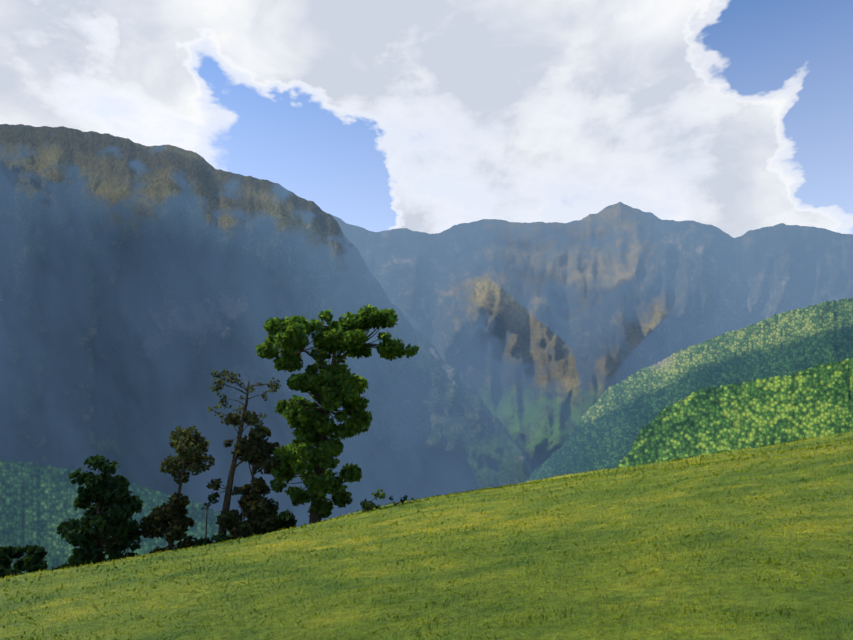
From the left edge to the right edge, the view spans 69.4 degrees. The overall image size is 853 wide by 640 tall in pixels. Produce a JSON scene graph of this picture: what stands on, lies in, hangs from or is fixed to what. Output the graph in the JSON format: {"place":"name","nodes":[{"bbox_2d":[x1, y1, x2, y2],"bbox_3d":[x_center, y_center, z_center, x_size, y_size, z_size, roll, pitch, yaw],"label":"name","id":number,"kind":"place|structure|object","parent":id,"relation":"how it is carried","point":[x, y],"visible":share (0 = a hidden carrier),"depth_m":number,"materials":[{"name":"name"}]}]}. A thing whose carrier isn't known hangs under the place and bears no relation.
{"place":"outdoors","nodes":[
{"label":"outdoors","id":0,"kind":"place"},
{"bbox_2d":[0,459,241,573],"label":"hillside forest","id":1,"kind":"object","parent":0,"point":[37,508],"visible":0.17,"depth_m":737.63,"materials":[{"name":"green plant"}]},
{"bbox_2d":[0,124,531,526],"bbox_3d":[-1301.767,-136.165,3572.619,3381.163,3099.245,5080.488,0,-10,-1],"label":"mountain","id":2,"kind":"structure","parent":0,"point":[146,292],"depth_m":2310.97,"materials":[{"name":"grey stone"}]},
{"bbox_2d":[0,432,852,639],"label":"grassy slope","id":3,"kind":"structure","parent":0,"point":[551,633],"depth_m":10.85,"materials":[{"name":"green plant"}]},
{"bbox_2d":[0,551,13,569],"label":"tree","id":4,"kind":"object","parent":3,"relation":"on","point":[6,561],"visible":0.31,"depth_m":68.30,"materials":[{"name":"green plant"}]},
{"bbox_2d":[0,564,24,578],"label":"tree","id":5,"kind":"object","parent":3,"relation":"on","point":[4,572],"visible":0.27,"depth_m":57.98,"materials":[{"name":"green plant"}]},
{"bbox_2d":[0,544,33,572],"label":"tree","id":6,"kind":"object","parent":3,"relation":"on","point":[11,552],"visible":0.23,"depth_m":73.02,"materials":[{"name":"green plant"}]},
{"bbox_2d":[22,544,47,572],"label":"tree","id":7,"kind":"object","parent":3,"relation":"on","point":[34,557],"visible":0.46,"depth_m":68.70,"materials":[{"name":"green plant"}]},
{"bbox_2d":[58,557,72,568],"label":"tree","id":8,"kind":"object","parent":3,"relation":"on","point":[70,561],"visible":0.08,"depth_m":65.82,"materials":[{"name":"green plant"}]},
{"bbox_2d":[57,454,143,567],"bbox_3d":[-23.490,15.418,44.799,5.925,11.172,5.688,0,-10,-1],"label":"dark broad tree","id":9,"kind":"object","parent":3,"relation":"on","point":[106,491],"visible":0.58,"depth_m":44.16,"materials":[{"name":"green plant"}]},
{"bbox_2d":[138,425,214,553],"bbox_3d":[-18.882,13.524,46.062,5.140,11.236,4.126,0,-10,-1],"label":"tree","id":10,"kind":"object","parent":3,"relation":"on","point":[171,521],"visible":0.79,"depth_m":45.79,"materials":[{"name":"green plant"}]},
{"bbox_2d":[197,494,233,545],"bbox_3d":[-14.474,15.504,45.122,4.298,5.504,2.992,0,-10,-1],"label":"tree sapling","id":11,"kind":"object","parent":3,"relation":"on","point":[216,538],"visible":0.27,"depth_m":44.70,"materials":[{"name":"green plant"}]},
{"bbox_2d":[206,369,280,539],"bbox_3d":[-13.824,10.820,46.907,5.680,14.164,4.623,0,-10,-1],"label":"tall sparse tree","id":12,"kind":"object","parent":3,"relation":"on","point":[255,449],"visible":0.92,"depth_m":46.62,"materials":[{"name":"green plant"}]},
{"bbox_2d":[256,515,282,533],"bbox_3d":[-12.905,16.653,49.762,2.235,2.600,2.922,6,-12,-31],"label":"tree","id":13,"kind":"object","parent":3,"relation":"on","point":[277,524],"visible":0.04,"depth_m":49.48,"materials":[{"name":"green plant"}]},
{"bbox_2d":[276,509,296,529],"bbox_3d":[-11.426,16.730,50.156,2.341,2.507,2.172,0,-10,-1],"label":"bush","id":14,"kind":"object","parent":3,"relation":"on","point":[286,518],"visible":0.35,"depth_m":50.00,"materials":[{"name":"green plant"}]},
{"bbox_2d":[256,304,418,523],"bbox_3d":[-7.042,7.378,48.463,12.986,17.283,6.714,0,-10,-1],"label":"tall oak tree","id":15,"kind":"object","parent":3,"relation":"on","point":[332,386],"visible":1,"depth_m":47.57,"materials":[{"name":"green plant"}]},
{"bbox_2d":[360,488,385,511],"bbox_3d":[-4.202,14.112,47.864,1.268,1.941,3.166,-5,-11,24],"label":"olive bush","id":16,"kind":"object","parent":3,"relation":"on","point":[366,506],"visible":0.94,"depth_m":47.62,"materials":[{"name":"green plant"}]},
{"bbox_2d":[389,495,414,505],"bbox_3d":[-1.909,14.087,48.014,2.076,0.863,1.442,7,-12,-35],"label":"bush","id":17,"kind":"object","parent":3,"relation":"on","point":[401,500],"visible":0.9,"depth_m":48.03,"materials":[{"name":"green plant"}]},
{"bbox_2d":[0,431,852,639],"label":"meadow grass tufts","id":18,"kind":"object","parent":3,"relation":"on","point":[514,533],"visible":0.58,"depth_m":11.47,"materials":[{"name":"green plant"}]},
{"bbox_2d":[0,0,852,237],"label":"sky","id":19,"kind":"structure","parent":0,"point":[735,117],"materials":[{"name":"white"}]},
{"bbox_2d":[332,202,852,471],"bbox_3d":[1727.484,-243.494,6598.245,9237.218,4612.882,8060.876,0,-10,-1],"label":"mountain range","id":20,"kind":"structure","parent":0,"point":[541,337],"depth_m":7339.18,"materials":[{"name":"grey stone"}]},
{"bbox_2d":[526,298,852,481],"bbox_3d":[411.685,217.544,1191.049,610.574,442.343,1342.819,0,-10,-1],"label":"hillside forest","id":21,"kind":"object","parent":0,"point":[614,419],"visible":0.65,"depth_m":1141.71,"materials":[{"name":"green plant"}]},
{"bbox_2d":[615,358,852,467],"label":"hillside forest","id":22,"kind":"object","parent":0,"point":[814,402],"visible":0.25,"depth_m":462.66,"materials":[{"name":"green plant"}]}
]}

